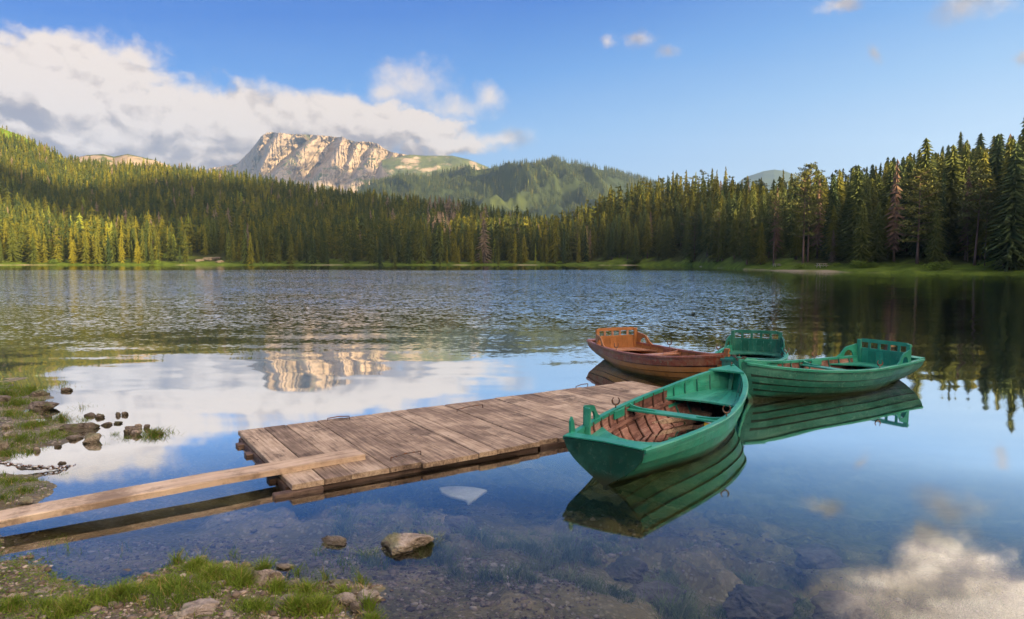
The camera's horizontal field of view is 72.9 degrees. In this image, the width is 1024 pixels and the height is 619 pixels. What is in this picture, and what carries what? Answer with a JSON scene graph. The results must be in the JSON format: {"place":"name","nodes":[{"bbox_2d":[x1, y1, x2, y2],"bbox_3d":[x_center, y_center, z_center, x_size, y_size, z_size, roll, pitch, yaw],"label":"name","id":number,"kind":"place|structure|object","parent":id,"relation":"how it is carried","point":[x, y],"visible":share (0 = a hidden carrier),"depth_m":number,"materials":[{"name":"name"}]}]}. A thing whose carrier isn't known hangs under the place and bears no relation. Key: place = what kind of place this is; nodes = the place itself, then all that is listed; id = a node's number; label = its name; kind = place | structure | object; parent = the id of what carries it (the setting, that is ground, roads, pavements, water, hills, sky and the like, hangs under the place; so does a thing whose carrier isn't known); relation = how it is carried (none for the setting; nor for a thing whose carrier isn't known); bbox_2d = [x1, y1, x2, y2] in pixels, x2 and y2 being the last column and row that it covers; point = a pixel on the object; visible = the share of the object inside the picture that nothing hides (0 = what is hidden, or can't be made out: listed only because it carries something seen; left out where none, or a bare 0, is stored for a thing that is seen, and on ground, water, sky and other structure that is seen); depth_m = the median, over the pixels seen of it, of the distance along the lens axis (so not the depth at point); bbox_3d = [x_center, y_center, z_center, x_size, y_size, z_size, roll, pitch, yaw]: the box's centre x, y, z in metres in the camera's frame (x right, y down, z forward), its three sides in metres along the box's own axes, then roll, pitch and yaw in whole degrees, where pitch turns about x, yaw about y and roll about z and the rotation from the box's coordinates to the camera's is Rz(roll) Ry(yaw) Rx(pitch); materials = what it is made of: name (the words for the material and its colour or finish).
{"place":"outdoors","nodes":[
{"label":"outdoors","id":0,"kind":"place"},
{"bbox_2d":[73,154,170,168],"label":"crags","id":1,"kind":"structure","parent":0,"point":[134,158],"depth_m":1656.08,"materials":[{"name":"stone"}]},
{"bbox_2d":[0,128,566,264],"bbox_3d":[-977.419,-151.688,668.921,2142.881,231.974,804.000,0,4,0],"label":"hill","id":2,"kind":"structure","parent":0,"point":[222,255],"depth_m":309.23,"materials":[{"name":"plant"}]},
{"bbox_2d":[0,124,560,252],"bbox_3d":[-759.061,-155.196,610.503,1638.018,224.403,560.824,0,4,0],"label":"forest","id":3,"kind":"object","parent":2,"relation":"on","point":[200,200],"visible":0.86,"depth_m":483.19,"materials":[{"name":"plant"}]},
{"bbox_2d":[0,215,597,264],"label":"forest","id":4,"kind":"object","parent":2,"relation":"on","point":[36,250],"visible":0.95,"depth_m":308.57,"materials":[{"name":"plant"}]},
{"bbox_2d":[0,526,599,618],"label":"gravel","id":5,"kind":"structure","parent":0,"point":[410,608],"depth_m":4.78,"materials":[{"name":"gravel"}]},
{"bbox_2d":[205,132,405,193],"bbox_3d":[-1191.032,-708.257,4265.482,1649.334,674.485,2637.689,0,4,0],"label":"rock mountain","id":6,"kind":"structure","parent":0,"point":[342,162],"depth_m":3793.31,"materials":[{"name":"stone"}]},
{"bbox_2d":[375,155,487,179],"bbox_3d":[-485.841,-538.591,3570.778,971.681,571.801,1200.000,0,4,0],"label":"ridge","id":7,"kind":"structure","parent":0,"point":[419,165],"depth_m":3662.18,"materials":[{"name":"plant"}]},
{"bbox_2d":[357,160,664,223],"bbox_3d":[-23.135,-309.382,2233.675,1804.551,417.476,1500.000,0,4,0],"label":"hills","id":8,"kind":"structure","parent":0,"point":[507,175],"depth_m":2052.40,"materials":[{"name":"plant"}]},
{"bbox_2d":[358,154,699,221],"bbox_3d":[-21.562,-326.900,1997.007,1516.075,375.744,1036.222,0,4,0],"label":"forest","id":9,"kind":"object","parent":8,"relation":"on","point":[442,180],"visible":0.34,"depth_m":2144.64,"materials":[{"name":"plant"}]},
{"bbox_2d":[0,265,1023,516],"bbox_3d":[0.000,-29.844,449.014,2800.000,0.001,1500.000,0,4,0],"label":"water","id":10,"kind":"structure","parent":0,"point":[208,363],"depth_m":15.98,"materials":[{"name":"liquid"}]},
{"bbox_2d":[0,460,74,469],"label":"chain","id":11,"kind":"object","parent":10,"relation":"in","point":[32,466],"visible":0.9,"depth_m":6.91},
{"bbox_2d":[321,536,346,546],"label":"rock","id":12,"kind":"object","parent":10,"relation":"in","point":[336,541],"visible":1,"depth_m":5.13,"materials":[{"name":"stone"}]},
{"bbox_2d":[380,532,433,557],"bbox_3d":[-0.783,1.712,5.156,0.371,0.134,0.311,-3,5,-35],"label":"rock","id":13,"kind":"object","parent":10,"relation":"on","point":[396,545],"visible":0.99,"depth_m":5.05,"materials":[{"name":"stone"}]},
{"bbox_2d":[235,381,724,503],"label":"jetty","id":14,"kind":"object","parent":10,"relation":"on","point":[399,447],"visible":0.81,"depth_m":7.87,"materials":[{"name":"wood"}]},
{"bbox_2d":[0,449,365,527],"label":"gangplank","id":15,"kind":"object","parent":14,"relation":"on","point":[46,510],"visible":1,"depth_m":5.99,"materials":[{"name":"wood"}]},
{"bbox_2d":[563,362,747,489],"bbox_3d":[1.981,1.286,8.133,1.279,0.856,4.080,3,6,34],"label":"rowing boat","id":16,"kind":"object","parent":10,"relation":"on","point":[607,450],"visible":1,"depth_m":7.54,"materials":[{"name":"green paint"}]},
{"bbox_2d":[586,327,729,381],"bbox_3d":[2.696,0.915,12.900,1.276,0.898,4.089,-2,4,-21],"label":"rowing boat","id":17,"kind":"object","parent":10,"relation":"on","point":[632,354],"visible":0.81,"depth_m":12.72,"materials":[{"name":"wood"}]},
{"bbox_2d":[715,330,788,366],"bbox_3d":[4.236,0.953,12.364,1.283,0.898,4.080,2,4,23],"label":"rowing boat","id":18,"kind":"object","parent":10,"relation":"on","point":[771,351],"visible":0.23,"depth_m":13.62,"materials":[{"name":"green paint"}]},
{"bbox_2d":[737,338,924,400],"bbox_3d":[5.111,1.033,11.248,4.080,0.898,1.270,-2,5,-30],"label":"rowing boat","id":19,"kind":"object","parent":10,"relation":"on","point":[860,369],"visible":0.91,"depth_m":10.74,"materials":[{"name":"green paint"}]},
{"bbox_2d":[0,272,1023,618],"bbox_3d":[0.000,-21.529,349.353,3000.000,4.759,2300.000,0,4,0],"label":"ground","id":20,"kind":"structure","parent":0,"point":[898,546],"depth_m":6.80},
{"bbox_2d":[27,401,59,411],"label":"rock","id":21,"kind":"object","parent":20,"relation":"on","point":[40,406],"visible":0.8,"depth_m":9.69,"materials":[{"name":"stone"}]},
{"bbox_2d":[59,422,99,431],"bbox_3d":[-5.395,1.484,8.618,0.463,0.155,0.285,-1,4,-11],"label":"rock","id":22,"kind":"object","parent":20,"relation":"on","point":[76,427],"visible":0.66,"depth_m":8.56,"materials":[{"name":"stone"}]},
{"bbox_2d":[0,382,182,506],"bbox_3d":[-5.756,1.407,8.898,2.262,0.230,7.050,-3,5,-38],"label":"grass","id":23,"kind":"structure","parent":20,"relation":"on","point":[41,423],"depth_m":8.42,"materials":[{"name":"plant"}]},
{"bbox_2d":[0,538,360,618],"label":"ground cover","id":24,"kind":"object","parent":20,"relation":"on","point":[76,576],"visible":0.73,"depth_m":4.46,"materials":[{"name":"green plant"}]},
{"bbox_2d":[0,546,389,618],"bbox_3d":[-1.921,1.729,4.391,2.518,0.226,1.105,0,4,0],"label":"grass","id":25,"kind":"structure","parent":20,"relation":"on","point":[241,576],"depth_m":4.17,"materials":[{"name":"plant"}]},
{"bbox_2d":[179,598,219,618],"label":"rock","id":26,"kind":"object","parent":20,"relation":"on","point":[199,606],"visible":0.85,"depth_m":3.95,"materials":[{"name":"stone"}]},
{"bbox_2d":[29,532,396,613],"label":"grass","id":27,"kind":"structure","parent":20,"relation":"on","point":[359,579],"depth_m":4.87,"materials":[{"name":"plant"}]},
{"bbox_2d":[251,569,284,586],"bbox_3d":[-1.594,1.746,4.502,0.210,0.147,0.177,-3,5,-35],"label":"rock","id":28,"kind":"object","parent":20,"relation":"on","point":[261,576],"visible":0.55,"depth_m":4.45,"materials":[{"name":"stone"}]},
{"bbox_2d":[332,592,355,604],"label":"rock","id":29,"kind":"object","parent":20,"relation":"on","point":[347,597],"visible":0.77,"depth_m":4.25,"materials":[{"name":"stone"}]},
{"bbox_2d":[414,526,450,541],"bbox_3d":[-0.657,1.872,5.662,0.315,0.187,0.296,0,4,0],"label":"rock","id":30,"kind":"object","parent":20,"relation":"on","point":[446,529],"visible":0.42,"depth_m":5.63,"materials":[{"name":"stone"}]},
{"bbox_2d":[443,515,475,531],"bbox_3d":[-0.491,1.936,6.273,0.388,0.137,0.333,1,4,11],"label":"rock","id":31,"kind":"object","parent":20,"relation":"on","point":[451,522],"visible":0.67,"depth_m":6.21,"materials":[{"name":"stone"}]},
{"bbox_2d":[439,486,486,504],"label":"stone slab","id":32,"kind":"structure","parent":20,"relation":"on","point":[468,495],"depth_m":6.94,"materials":[{"name":"stone"}]},
{"bbox_2d":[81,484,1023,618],"bbox_3d":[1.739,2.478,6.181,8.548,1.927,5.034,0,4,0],"label":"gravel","id":33,"kind":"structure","parent":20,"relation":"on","point":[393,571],"depth_m":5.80,"materials":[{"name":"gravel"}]},
{"bbox_2d":[605,555,647,583],"bbox_3d":[0.918,2.115,5.657,0.352,0.188,0.364,2,4,25],"label":"rock","id":34,"kind":"object","parent":20,"relation":"on","point":[628,568],"visible":0.9,"depth_m":5.54,"materials":[{"name":"stone"}]},
{"bbox_2d":[628,580,686,606],"bbox_3d":[1.098,2.156,5.232,0.447,0.169,0.396,1,4,11],"label":"rock","id":35,"kind":"object","parent":20,"relation":"on","point":[639,589],"visible":0.66,"depth_m":5.17,"materials":[{"name":"stone"}]},
{"bbox_2d":[315,489,1017,618],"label":"water weeds","id":36,"kind":"object","parent":20,"relation":"on","point":[431,550],"visible":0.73,"depth_m":5.59,"materials":[{"name":"plant"}]},
{"bbox_2d":[722,584,798,618],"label":"rock","id":37,"kind":"object","parent":20,"relation":"on","point":[742,601],"visible":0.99,"depth_m":4.99,"materials":[{"name":"stone"}]},
{"bbox_2d":[793,544,845,569],"bbox_3d":[2.706,2.209,6.164,0.460,0.166,0.412,-1,4,-11],"label":"rock","id":38,"kind":"object","parent":20,"relation":"on","point":[814,556],"visible":1,"depth_m":6.08,"materials":[{"name":"stone"}]},
{"bbox_2d":[810,590,878,618],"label":"rock","id":39,"kind":"object","parent":20,"relation":"on","point":[838,604],"visible":1,"depth_m":4.95,"materials":[{"name":"stone"}]},
{"bbox_2d":[0,0,1023,190],"label":"sky","id":40,"kind":"structure","parent":0,"point":[651,88],"materials":[{"name":"blue"}]},
{"bbox_2d":[510,208,1023,274],"bbox_3d":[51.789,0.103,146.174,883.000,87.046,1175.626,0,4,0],"label":"shore","id":41,"kind":"structure","parent":0,"point":[903,263],"depth_m":135.13,"materials":[{"name":"plant"}]},
{"bbox_2d":[606,223,617,259],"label":"spruce tree","id":42,"kind":"object","parent":41,"relation":"on","point":[612,243],"visible":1,"depth_m":296.56,"materials":[{"name":"green plant"}]},
{"bbox_2d":[621,221,632,258],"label":"spruce tree","id":43,"kind":"object","parent":41,"relation":"on","point":[627,243],"visible":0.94,"depth_m":293.47,"materials":[{"name":"green plant"}]},
{"bbox_2d":[629,228,642,263],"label":"spruce tree","id":44,"kind":"object","parent":41,"relation":"on","point":[635,253],"visible":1,"depth_m":285.66,"materials":[{"name":"green plant"}]},
{"bbox_2d":[638,214,655,258],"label":"spruce tree","id":45,"kind":"object","parent":41,"relation":"on","point":[647,239],"visible":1,"depth_m":285.84,"materials":[{"name":"green plant"}]},
{"bbox_2d":[656,215,665,258],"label":"spruce tree","id":46,"kind":"object","parent":41,"relation":"on","point":[663,227],"visible":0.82,"depth_m":278.31,"materials":[{"name":"green plant"}]},
{"bbox_2d":[659,216,676,258],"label":"spruce tree","id":47,"kind":"object","parent":41,"relation":"on","point":[668,230],"visible":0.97,"depth_m":276.22,"materials":[{"name":"green plant"}]},
{"bbox_2d":[682,219,698,261],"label":"spruce tree","id":48,"kind":"object","parent":41,"relation":"on","point":[691,252],"visible":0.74,"depth_m":243.35,"materials":[{"name":"green plant"}]},
{"bbox_2d":[401,148,989,261],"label":"forest","id":49,"kind":"object","parent":41,"relation":"on","point":[641,199],"visible":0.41,"depth_m":316.35,"materials":[{"name":"plant"}]},
{"bbox_2d":[687,211,703,259],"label":"pine tree","id":50,"kind":"object","parent":41,"relation":"on","point":[696,214],"visible":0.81,"depth_m":241.41,"materials":[{"name":"green plant"}]},
{"bbox_2d":[700,202,711,256],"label":"spruce tree","id":51,"kind":"object","parent":41,"relation":"on","point":[707,219],"visible":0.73,"depth_m":218.97,"materials":[{"name":"green plant"}]},
{"bbox_2d":[705,216,725,261],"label":"spruce tree","id":52,"kind":"object","parent":41,"relation":"on","point":[713,250],"visible":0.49,"depth_m":196.28,"materials":[{"name":"green plant"}]},
{"bbox_2d":[706,209,728,260],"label":"pine tree","id":53,"kind":"object","parent":41,"relation":"on","point":[717,220],"visible":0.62,"depth_m":194.53,"materials":[{"name":"green plant"}]},
{"bbox_2d":[714,202,729,259],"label":"spruce tree","id":54,"kind":"object","parent":41,"relation":"on","point":[722,248],"visible":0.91,"depth_m":190.58,"materials":[{"name":"green plant"}]},
{"bbox_2d":[721,193,737,255],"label":"spruce tree","id":55,"kind":"object","parent":41,"relation":"on","point":[733,205],"visible":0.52,"depth_m":186.65,"materials":[{"name":"green plant"}]},
{"bbox_2d":[726,209,740,259],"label":"spruce tree","id":56,"kind":"object","parent":41,"relation":"on","point":[733,246],"visible":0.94,"depth_m":180.29,"materials":[{"name":"green plant"}]},
{"bbox_2d":[730,191,744,254],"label":"spruce tree","id":57,"kind":"object","parent":41,"relation":"on","point":[739,207],"visible":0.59,"depth_m":181.11,"materials":[{"name":"green plant"}]},
{"bbox_2d":[738,202,755,264],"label":"spruce tree","id":58,"kind":"object","parent":41,"relation":"on","point":[747,247],"visible":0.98,"depth_m":156.82,"materials":[{"name":"green plant"}]},
{"bbox_2d":[735,206,759,250],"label":"pine tree","id":59,"kind":"object","parent":41,"relation":"on","point":[743,220],"visible":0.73,"depth_m":158.07,"materials":[{"name":"green plant"}]},
{"bbox_2d":[749,189,759,247],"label":"spruce tree","id":60,"kind":"object","parent":41,"relation":"on","point":[753,202],"visible":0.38,"depth_m":169.77,"materials":[{"name":"green plant"}]},
{"bbox_2d":[751,222,768,264],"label":"spruce tree","id":61,"kind":"object","parent":41,"relation":"on","point":[760,256],"visible":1,"depth_m":152.70,"materials":[{"name":"green plant"}]},
{"bbox_2d":[758,194,773,257],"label":"spruce tree","id":62,"kind":"object","parent":41,"relation":"on","point":[767,237],"visible":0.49,"depth_m":159.87,"materials":[{"name":"green plant"}]},
{"bbox_2d":[757,190,788,263],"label":"pine tree","id":63,"kind":"object","parent":41,"relation":"on","point":[772,213],"visible":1,"depth_m":146.92,"materials":[{"name":"green plant"}]},
{"bbox_2d":[769,187,783,258],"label":"dead spruce","id":64,"kind":"object","parent":41,"relation":"on","point":[777,237],"visible":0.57,"depth_m":152.67,"materials":[{"name":"green plant"}]},
{"bbox_2d":[768,209,786,258],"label":"spruce tree","id":65,"kind":"object","parent":41,"relation":"on","point":[780,250],"visible":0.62,"depth_m":153.44,"materials":[{"name":"green plant"}]},
{"bbox_2d":[780,187,787,253],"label":"spruce tree","id":66,"kind":"object","parent":41,"relation":"on","point":[783,204],"visible":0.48,"depth_m":157.62,"materials":[{"name":"green plant"}]},
{"bbox_2d":[782,196,794,250],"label":"spruce tree","id":67,"kind":"object","parent":41,"relation":"on","point":[787,230],"visible":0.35,"depth_m":154.48,"materials":[{"name":"green plant"}]},
{"bbox_2d":[786,192,805,258],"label":"spruce tree","id":68,"kind":"object","parent":41,"relation":"on","point":[791,222],"visible":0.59,"depth_m":145.27,"materials":[{"name":"green plant"}]},
{"bbox_2d":[788,209,805,259],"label":"spruce tree","id":69,"kind":"object","parent":41,"relation":"on","point":[797,241],"visible":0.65,"depth_m":144.06,"materials":[{"name":"green plant"}]},
{"bbox_2d":[783,169,827,264],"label":"pine tree","id":70,"kind":"object","parent":41,"relation":"on","point":[800,227],"visible":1,"depth_m":135.48,"materials":[{"name":"green plant"}]},
{"bbox_2d":[791,162,830,261],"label":"pine tree","id":71,"kind":"object","parent":41,"relation":"on","point":[816,177],"visible":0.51,"depth_m":138.12,"materials":[{"name":"green plant"}]},
{"bbox_2d":[804,184,826,257],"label":"spruce tree","id":72,"kind":"object","parent":41,"relation":"on","point":[813,251],"visible":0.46,"depth_m":143.27,"materials":[{"name":"green plant"}]},
{"bbox_2d":[809,180,824,257],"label":"dead spruce","id":73,"kind":"object","parent":41,"relation":"on","point":[817,229],"visible":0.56,"depth_m":141.94,"materials":[{"name":"green plant"}]},
{"bbox_2d":[815,174,842,259],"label":"spruce tree","id":74,"kind":"object","parent":41,"relation":"on","point":[833,194],"visible":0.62,"depth_m":137.56,"materials":[{"name":"green plant"}]},
{"bbox_2d":[820,206,841,259],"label":"spruce tree","id":75,"kind":"object","parent":41,"relation":"on","point":[832,226],"visible":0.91,"depth_m":134.75,"materials":[{"name":"green plant"}]},
{"bbox_2d":[827,170,844,233],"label":"spruce tree","id":76,"kind":"object","parent":41,"relation":"on","point":[840,184],"visible":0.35,"depth_m":149.15,"materials":[{"name":"green plant"}]},
{"bbox_2d":[834,181,853,258],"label":"spruce tree","id":77,"kind":"object","parent":41,"relation":"on","point":[845,214],"visible":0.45,"depth_m":132.89,"materials":[{"name":"green plant"}]},
{"bbox_2d":[832,165,873,261],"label":"spruce tree","id":78,"kind":"object","parent":41,"relation":"on","point":[858,197],"visible":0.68,"depth_m":129.81,"materials":[{"name":"green plant"}]},
{"bbox_2d":[846,201,879,264],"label":"spruce tree","id":79,"kind":"object","parent":41,"relation":"on","point":[863,250],"visible":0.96,"depth_m":123.70,"materials":[{"name":"green plant"}]},
{"bbox_2d":[864,176,875,248],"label":"spruce tree","id":80,"kind":"object","parent":41,"relation":"on","point":[868,194],"visible":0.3,"depth_m":131.46,"materials":[{"name":"green plant"}]},
{"bbox_2d":[869,178,878,234],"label":"spruce tree","id":81,"kind":"object","parent":41,"relation":"on","point":[874,200],"visible":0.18,"depth_m":147.14,"materials":[{"name":"green plant"}]},
{"bbox_2d":[865,201,893,263],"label":"spruce tree","id":82,"kind":"object","parent":41,"relation":"on","point":[877,232],"visible":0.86,"depth_m":125.06,"materials":[{"name":"green plant"}]},
{"bbox_2d":[869,163,908,252],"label":"spruce tree","id":83,"kind":"object","parent":41,"relation":"on","point":[887,194],"visible":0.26,"depth_m":134.00,"materials":[{"name":"green plant"}]},
{"bbox_2d":[882,196,897,257],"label":"spruce tree","id":84,"kind":"object","parent":41,"relation":"on","point":[889,203],"visible":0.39,"depth_m":127.33,"materials":[{"name":"green plant"}]},
{"bbox_2d":[883,159,905,260],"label":"dead spruce","id":85,"kind":"object","parent":41,"relation":"on","point":[894,237],"visible":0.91,"depth_m":123.88,"materials":[{"name":"brown plant"}]},
{"bbox_2d":[898,159,915,253],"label":"spruce tree","id":86,"kind":"object","parent":41,"relation":"on","point":[910,167],"visible":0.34,"depth_m":128.05,"materials":[{"name":"green plant"}]},
{"bbox_2d":[907,186,926,252],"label":"spruce tree","id":87,"kind":"object","parent":41,"relation":"on","point":[915,243],"visible":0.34,"depth_m":122.00,"materials":[{"name":"green plant"}]},
{"bbox_2d":[886,167,949,263],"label":"pine tree","id":88,"kind":"object","parent":41,"relation":"on","point":[918,216],"visible":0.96,"depth_m":116.21,"materials":[{"name":"green plant"}]},
{"bbox_2d":[895,138,955,256],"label":"spruce tree","id":89,"kind":"object","parent":41,"relation":"on","point":[926,160],"visible":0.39,"depth_m":123.17,"materials":[{"name":"green plant"}]},
{"bbox_2d":[915,182,951,254],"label":"spruce tree","id":90,"kind":"object","parent":41,"relation":"on","point":[934,197],"visible":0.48,"depth_m":117.86,"materials":[{"name":"green plant"}]},
{"bbox_2d":[922,207,948,265],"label":"spruce tree","id":91,"kind":"object","parent":41,"relation":"on","point":[936,244],"visible":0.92,"depth_m":113.93,"materials":[{"name":"green plant"}]},
{"bbox_2d":[937,172,951,257],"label":"spruce tree","id":92,"kind":"object","parent":41,"relation":"on","point":[943,201],"visible":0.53,"depth_m":120.59,"materials":[{"name":"green plant"}]},
{"bbox_2d":[928,144,971,254],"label":"spruce tree","id":93,"kind":"object","parent":41,"relation":"on","point":[952,179],"visible":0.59,"depth_m":122.52,"materials":[{"name":"green plant"}]},
{"bbox_2d":[945,192,971,255],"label":"spruce tree","id":94,"kind":"object","parent":41,"relation":"on","point":[959,227],"visible":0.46,"depth_m":122.22,"materials":[{"name":"green plant"}]},
{"bbox_2d":[957,167,973,259],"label":"dead spruce","id":95,"kind":"object","parent":41,"relation":"on","point":[968,183],"visible":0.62,"depth_m":116.53,"materials":[{"name":"brown plant"}]},
{"bbox_2d":[958,140,972,199],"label":"spruce tree","id":96,"kind":"object","parent":41,"relation":"on","point":[965,163],"visible":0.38,"depth_m":142.48,"materials":[{"name":"green plant"}]},
{"bbox_2d":[955,195,981,261],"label":"pine tree","id":97,"kind":"object","parent":41,"relation":"on","point":[964,220],"visible":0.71,"depth_m":115.01,"materials":[{"name":"green plant"}]},
{"bbox_2d":[953,167,1001,264],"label":"pine tree","id":98,"kind":"object","parent":41,"relation":"on","point":[981,175],"visible":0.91,"depth_m":110.09,"materials":[{"name":"green plant"}]},
{"bbox_2d":[958,151,996,259],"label":"spruce tree","id":99,"kind":"object","parent":41,"relation":"on","point":[982,235],"visible":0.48,"depth_m":114.65,"materials":[{"name":"green plant"}]},
{"bbox_2d":[975,186,996,265],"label":"pine tree","id":100,"kind":"object","parent":41,"relation":"on","point":[988,219],"visible":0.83,"depth_m":109.66,"materials":[{"name":"green plant"}]},
{"bbox_2d":[987,134,1005,215],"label":"spruce tree","id":101,"kind":"object","parent":41,"relation":"on","point":[996,159],"visible":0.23,"depth_m":125.66,"materials":[{"name":"green plant"}]},
{"bbox_2d":[981,136,1013,265],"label":"spruce tree","id":102,"kind":"object","parent":41,"relation":"on","point":[1008,155],"visible":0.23,"depth_m":107.52,"materials":[{"name":"green plant"}]},
{"bbox_2d":[975,142,1023,271],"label":"spruce tree","id":103,"kind":"object","parent":41,"relation":"on","point":[1009,236],"visible":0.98,"depth_m":103.56,"materials":[{"name":"green plant"}]},
{"bbox_2d":[736,170,810,192],"bbox_3d":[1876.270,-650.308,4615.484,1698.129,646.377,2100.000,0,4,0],"label":"mountain","id":104,"kind":"structure","parent":0,"point":[769,177],"depth_m":4767.49,"materials":[{"name":"stone"}]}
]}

